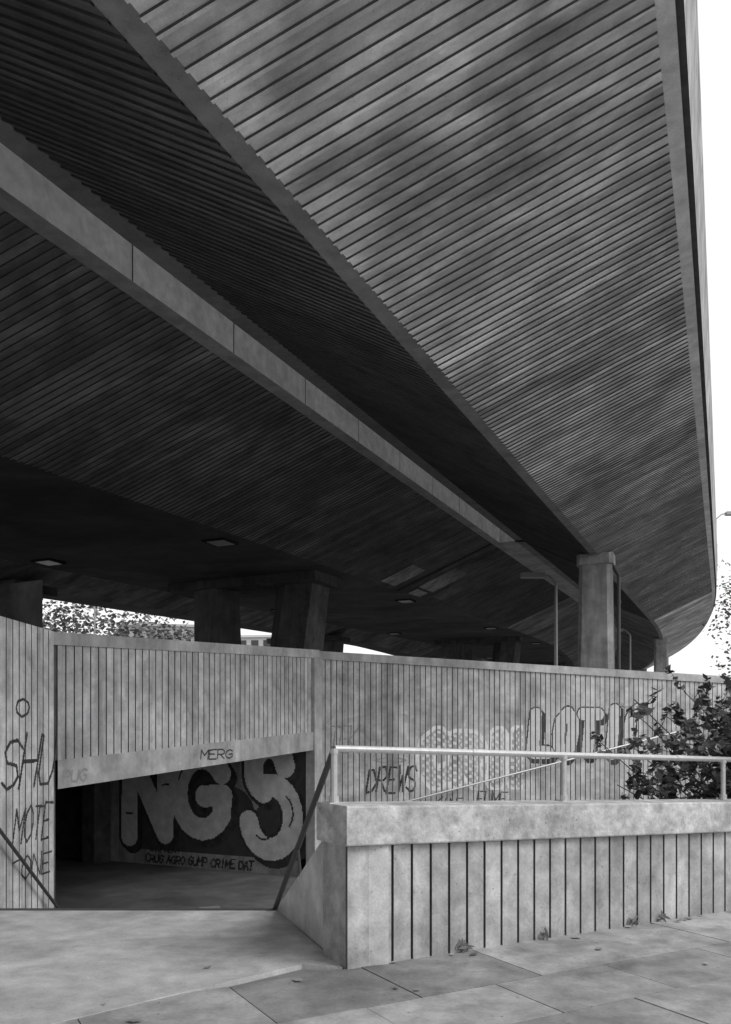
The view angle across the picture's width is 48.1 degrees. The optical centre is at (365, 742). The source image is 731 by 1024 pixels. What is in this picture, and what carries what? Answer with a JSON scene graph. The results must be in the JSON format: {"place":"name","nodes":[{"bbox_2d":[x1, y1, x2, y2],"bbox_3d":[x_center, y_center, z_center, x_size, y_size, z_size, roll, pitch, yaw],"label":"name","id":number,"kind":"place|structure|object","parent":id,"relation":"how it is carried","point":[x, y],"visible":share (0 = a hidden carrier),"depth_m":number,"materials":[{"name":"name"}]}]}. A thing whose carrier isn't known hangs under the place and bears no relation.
{"place":"outdoors","nodes":[
{"label":"outdoors","id":0,"kind":"place"},
{"bbox_2d":[0,616,54,907],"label":"stair wall","id":1,"kind":"structure","parent":0,"point":[27,661],"depth_m":9.49,"materials":[{"name":"grey concrete"}]},
{"bbox_2d":[1,732,56,791],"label":"graffiti tag","id":2,"kind":"object","parent":1,"relation":"attached to","point":[4,786],"visible":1,"depth_m":9.49,"materials":[{"name":"black paint"}]},
{"bbox_2d":[0,828,59,907],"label":"stair handrail","id":3,"kind":"object","parent":1,"relation":"attached to","point":[26,865],"visible":0.77,"depth_m":9.29,"materials":[{"name":"metal"}]},
{"bbox_2d":[12,801,53,844],"bbox_3d":[-3.911,0.950,9.662,0.001,0.480,0.996,0,0,5],"label":"graffiti tag","id":4,"kind":"object","parent":1,"relation":"attached to","point":[25,818],"visible":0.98,"depth_m":9.56,"materials":[{"name":"black paint"}]},
{"bbox_2d":[55,856,305,907],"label":"underpass floor","id":5,"kind":"structure","parent":0,"point":[107,884],"depth_m":15.06,"materials":[{"name":"grey concrete"}]},
{"bbox_2d":[0,580,110,863],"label":"tunnel inner walls","id":6,"kind":"structure","parent":5,"relation":"on","point":[83,822],"depth_m":18.02,"materials":[{"name":"grey concrete"}]},
{"bbox_2d":[54,632,319,788],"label":"concrete beam","id":7,"kind":"structure","parent":6,"relation":"attached to","point":[109,767],"depth_m":12.19,"materials":[{"name":"concrete"}]},
{"bbox_2d":[62,768,87,782],"bbox_3d":[-3.716,0.424,10.478,0.001,0.184,0.440,0,0,26],"label":"graffiti tag","id":8,"kind":"object","parent":7,"relation":"attached to","point":[71,774],"visible":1,"depth_m":10.47,"materials":[{"name":"black paint"}]},
{"bbox_2d":[55,645,310,759],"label":"back wall","id":9,"kind":"structure","parent":7,"relation":"attached to","point":[108,701],"depth_m":12.18,"materials":[{"name":"grey concrete"}]},
{"bbox_2d":[200,749,232,759],"bbox_3d":[-2.389,0.190,13.181,0.001,0.176,0.872,0,0,26],"label":"graffiti tag","id":10,"kind":"object","parent":7,"relation":"attached to","point":[208,751],"visible":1,"depth_m":13.15,"materials":[{"name":"black paint"}]},
{"bbox_2d":[119,751,305,870],"bbox_3d":[-3.290,1.254,17.148,4.884,2.728,0.001,0,0,26],"label":"graffiti mural","id":11,"kind":"object","parent":6,"relation":"attached to","point":[208,810],"visible":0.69,"depth_m":17.01,"materials":[{"name":"black paint"}]},
{"bbox_2d":[306,658,321,863],"bbox_3d":[-1.012,0.550,16.143,0.200,4.400,0.300,0,0,26],"label":"wall edge","id":12,"kind":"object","parent":5,"relation":"on","point":[313,765],"depth_m":16.02,"materials":[{"name":"concrete"}]},
{"bbox_2d":[111,761,298,875],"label":"tunnel wall","id":13,"kind":"structure","parent":0,"point":[120,852],"depth_m":17.42,"materials":[{"name":"black paint"}]},
{"bbox_2d":[235,969,327,985],"bbox_3d":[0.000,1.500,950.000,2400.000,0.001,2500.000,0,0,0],"label":"ground","id":14,"kind":"structure","parent":0,"point":[301,972],"depth_m":5.28,"materials":[{"name":"concrete"}]},
{"bbox_2d":[0,579,56,597],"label":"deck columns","id":15,"kind":"structure","parent":14,"relation":"on","point":[49,592],"depth_m":30.22,"materials":[{"name":"grey concrete"}]},
{"bbox_2d":[43,609,65,632],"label":"tree","id":16,"kind":"object","parent":14,"relation":"on","point":[44,618],"visible":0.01,"depth_m":77.06,"materials":[{"name":"plant"}]},
{"bbox_2d":[94,606,95,634],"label":"pole","id":17,"kind":"object","parent":14,"relation":"on","point":[94,622],"depth_m":51.95,"materials":[{"name":"grey metal"}]},
{"bbox_2d":[43,600,161,638],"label":"tree","id":18,"kind":"object","parent":14,"relation":"on","point":[77,625],"visible":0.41,"depth_m":72.65,"materials":[{"name":"grey plant"}]},
{"bbox_2d":[116,622,193,640],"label":"distant block","id":19,"kind":"structure","parent":14,"relation":"on","point":[190,627],"depth_m":169.45,"materials":[{"name":"grey concrete"}]},
{"bbox_2d":[124,617,193,640],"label":"tree","id":20,"kind":"object","parent":14,"relation":"on","point":[164,634],"visible":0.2,"depth_m":81.13,"materials":[{"name":"black plant"}]},
{"bbox_2d":[0,910,341,1023],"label":"concrete ramp","id":21,"kind":"structure","parent":14,"relation":"on","point":[58,966],"depth_m":5.61,"materials":[{"name":"grey concrete"}]},
{"bbox_2d":[0,908,275,910],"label":"threshold","id":22,"kind":"object","parent":21,"relation":"on","point":[136,909],"visible":0.46,"depth_m":7.16,"materials":[{"name":"grey concrete"}]},
{"bbox_2d":[167,570,343,650],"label":"deck columns","id":23,"kind":"structure","parent":14,"relation":"on","point":[300,611],"depth_m":25.40,"materials":[{"name":"grey concrete"}]},
{"bbox_2d":[0,143,616,666],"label":"flyover deck","id":24,"kind":"structure","parent":23,"relation":"on","point":[158,423],"depth_m":16.41,"materials":[{"name":"concrete"}]},
{"bbox_2d":[30,537,561,658],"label":"soffit lights","id":25,"kind":"object","parent":24,"relation":"on","point":[220,542],"visible":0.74,"depth_m":21.76,"materials":[{"name":"grey glass"}]},
{"bbox_2d":[396,540,576,590],"bbox_3d":[4.685,-6.098,28.128,7.287,1.630,0.172,0,0,7],"label":"expansion joint","id":26,"kind":"object","parent":24,"relation":"on","point":[469,555],"visible":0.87,"depth_m":28.28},
{"bbox_2d":[382,565,700,619],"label":"soffit repair patches","id":27,"kind":"object","parent":24,"relation":"on","point":[697,613],"visible":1,"depth_m":29.78,"materials":[{"name":"concrete"}]},
{"bbox_2d":[241,635,270,646],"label":"distant block","id":28,"kind":"structure","parent":14,"relation":"on","point":[257,640],"depth_m":183.26,"materials":[{"name":"white concrete"}]},
{"bbox_2d":[198,804,388,965],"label":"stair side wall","id":29,"kind":"structure","parent":14,"relation":"on","point":[300,906],"depth_m":5.84,"materials":[{"name":"grey concrete"}]},
{"bbox_2d":[16,698,29,717],"bbox_3d":[-3.934,-0.391,9.407,0.001,0.240,0.324,0,0,5],"label":"graffiti tag","id":30,"kind":"object","parent":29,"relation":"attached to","point":[18,713],"visible":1,"depth_m":9.40,"materials":[{"name":"black paint"}]},
{"bbox_2d":[21,850,51,880],"bbox_3d":[-3.903,1.446,9.747,0.001,0.300,0.756,0,0,5],"label":"graffiti tag","id":31,"kind":"object","parent":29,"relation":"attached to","point":[40,871],"visible":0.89,"depth_m":9.77,"materials":[{"name":"black paint"}]},
{"bbox_2d":[273,746,333,909],"bbox_3d":[-0.848,1.611,7.377,0.062,3.173,3.914,0,0,-19],"label":"stair handrail","id":32,"kind":"object","parent":29,"relation":"attached to","point":[312,807],"visible":0.49,"depth_m":6.29,"materials":[{"name":"metal"}]},
{"bbox_2d":[266,635,349,651],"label":"deck columns","id":33,"kind":"structure","parent":14,"relation":"on","point":[333,643],"depth_m":53.99,"materials":[{"name":"grey concrete"}]},
{"bbox_2d":[55,911,730,1023],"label":"paving slabs","id":34,"kind":"structure","parent":14,"relation":"on","point":[660,972],"depth_m":4.87,"materials":[{"name":"grey concrete"}]},
{"bbox_2d":[102,911,707,1021],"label":"fallen leaves and weeds","id":35,"kind":"object","parent":34,"relation":"on","point":[462,946],"visible":0.98,"depth_m":5.75,"materials":[{"name":"grey plant"}]},
{"bbox_2d":[435,636,526,662],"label":"deck columns","id":36,"kind":"structure","parent":14,"relation":"on","point":[506,649],"depth_m":49.98,"materials":[{"name":"grey concrete"}]},
{"bbox_2d":[322,659,730,801],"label":"back wall","id":37,"kind":"structure","parent":14,"relation":"on","point":[393,705],"depth_m":17.02,"materials":[{"name":"grey concrete"}]},
{"bbox_2d":[331,725,360,752],"bbox_3d":[-0.380,-0.054,16.379,0.612,0.600,0.001,0,0,-13],"label":"graffiti tag","id":38,"kind":"object","parent":37,"relation":"attached to","point":[350,737],"visible":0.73,"depth_m":16.36,"materials":[{"name":"black paint"}]},
{"bbox_2d":[374,757,406,762],"bbox_3d":[0.504,0.363,16.591,0.690,0.120,0.001,0,0,-13],"label":"graffiti","id":39,"kind":"object","parent":37,"relation":"attached to","point":[378,759],"visible":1,"depth_m":16.60,"materials":[{"name":"grey paint"}]},
{"bbox_2d":[366,765,416,793],"bbox_3d":[0.542,0.751,16.600,1.104,0.600,0.001,0,0,-14],"label":"graffiti tag","id":40,"kind":"object","parent":37,"relation":"attached to","point":[389,774],"visible":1,"depth_m":16.59,"materials":[{"name":"black paint"}]},
{"bbox_2d":[415,725,522,790],"bbox_3d":[2.172,0.314,16.991,2.370,1.350,0.001,0,0,-14],"label":"graffiti","id":41,"kind":"object","parent":37,"relation":"attached to","point":[417,762],"visible":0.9,"depth_m":17.00,"materials":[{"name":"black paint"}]},
{"bbox_2d":[477,790,507,800],"bbox_3d":[2.643,1.176,17.104,0.720,0.352,0.001,0,0,-13],"label":"graffiti tag","id":42,"kind":"object","parent":37,"relation":"attached to","point":[492,797],"visible":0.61,"depth_m":17.11,"materials":[{"name":"black paint"}]},
{"bbox_2d":[319,651,730,682],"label":"wall coping","id":43,"kind":"object","parent":37,"relation":"on","point":[357,657],"visible":0.93,"depth_m":17.18,"materials":[{"name":"concrete"}]},
{"bbox_2d":[407,727,697,800],"bbox_3d":[3.616,0.554,17.280,8.302,1.988,0.124,0,0,-13],"label":"ramp handrail","id":44,"kind":"object","parent":37,"relation":"attached to","point":[509,775],"visible":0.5,"depth_m":17.09,"materials":[{"name":"metal"}]},
{"bbox_2d":[526,703,640,764],"bbox_3d":[4.704,-0.189,17.599,2.702,1.358,0.001,0,0,-14],"label":"graffiti","id":45,"kind":"object","parent":37,"relation":"attached to","point":[577,730],"visible":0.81,"depth_m":17.57,"materials":[{"name":"black paint"}]},
{"bbox_2d":[323,832,730,968],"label":"wall","id":46,"kind":"structure","parent":14,"relation":"on","point":[444,898],"depth_m":5.99,"materials":[{"name":"concrete"}]},
{"bbox_2d":[317,799,730,846],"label":"wall coping","id":47,"kind":"object","parent":46,"relation":"on","point":[346,824],"depth_m":5.93,"materials":[{"name":"concrete"}]},
{"bbox_2d":[323,745,730,803],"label":"railing","id":48,"kind":"object","parent":47,"relation":"on","point":[393,750],"visible":0.96,"depth_m":6.34,"materials":[{"name":"metal"}]},
{"bbox_2d":[325,749,726,801],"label":"railing brackets","id":49,"kind":"object","parent":48,"relation":"on","point":[480,752],"visible":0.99,"depth_m":6.13,"materials":[{"name":"metal"}]},
{"bbox_2d":[520,572,557,665],"bbox_3d":[5.978,-2.143,28.000,1.335,7.285,0.280,0,0,0],"label":"street lamp","id":50,"kind":"object","parent":14,"relation":"on","point":[533,575],"visible":0.54,"depth_m":27.95,"materials":[{"name":"grey metal"}]},
{"bbox_2d":[521,662,566,665],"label":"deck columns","id":51,"kind":"structure","parent":14,"relation":"on","point":[560,663],"depth_m":73.82,"materials":[{"name":"grey concrete"}]},
{"bbox_2d":[577,552,614,668],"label":"concrete column","id":52,"kind":"structure","parent":14,"relation":"on","point":[596,649],"depth_m":23.43,"materials":[{"name":"concrete"}]},
{"bbox_2d":[0,0,717,670],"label":"overpass","id":53,"kind":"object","parent":52,"relation":"on","point":[456,248],"depth_m":8.22,"materials":[{"name":"concrete"}]},
{"bbox_2d":[716,511,730,526],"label":"parapet lamp","id":54,"kind":"object","parent":53,"relation":"on","point":[727,513],"visible":0.41,"depth_m":41.85,"materials":[{"name":"grey metal"}]},
{"bbox_2d":[612,565,620,669],"bbox_3d":[7.181,-1.856,23.628,0.364,6.912,0.129,0,0,22],"label":"drainpipe","id":55,"kind":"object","parent":52,"relation":"attached to","point":[618,601],"depth_m":23.56,"materials":[{"name":"metal"}]},
{"bbox_2d":[614,628,630,669],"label":"street lamp","id":56,"kind":"object","parent":14,"relation":"on","point":[622,629],"visible":0.43,"depth_m":45.95,"materials":[{"name":"grey metal"}]},
{"bbox_2d":[589,671,730,799],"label":"shrub","id":57,"kind":"object","parent":14,"relation":"on","point":[668,786],"visible":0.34,"depth_m":9.10,"materials":[{"name":"black plant"}]},
{"bbox_2d":[653,638,668,672],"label":"concrete column","id":58,"kind":"structure","parent":14,"relation":"on","point":[661,656],"depth_m":54.86,"materials":[{"name":"concrete"}]},
{"bbox_2d":[664,664,730,797],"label":"shrub","id":59,"kind":"object","parent":14,"relation":"on","point":[683,686],"visible":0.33,"depth_m":10.76,"materials":[{"name":"black plant"}]},
{"bbox_2d":[702,559,730,646],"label":"tree","id":60,"kind":"object","parent":14,"relation":"on","point":[728,613],"visible":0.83,"depth_m":57.69,"materials":[{"name":"grey plant"}]},
{"bbox_2d":[710,623,730,675],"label":"tree","id":61,"kind":"object","parent":14,"relation":"on","point":[722,666],"visible":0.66,"depth_m":82.85,"materials":[{"name":"plant"}]},
{"bbox_2d":[716,770,730,787],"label":"shrub","id":62,"kind":"object","parent":14,"relation":"on","point":[728,772],"visible":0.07,"depth_m":8.35,"materials":[{"name":"black plant"}]},
{"bbox_2d":[43,0,730,675],"label":"sky","id":63,"kind":"structure","parent":0,"point":[714,16],"materials":[{"name":"white"}]}
]}

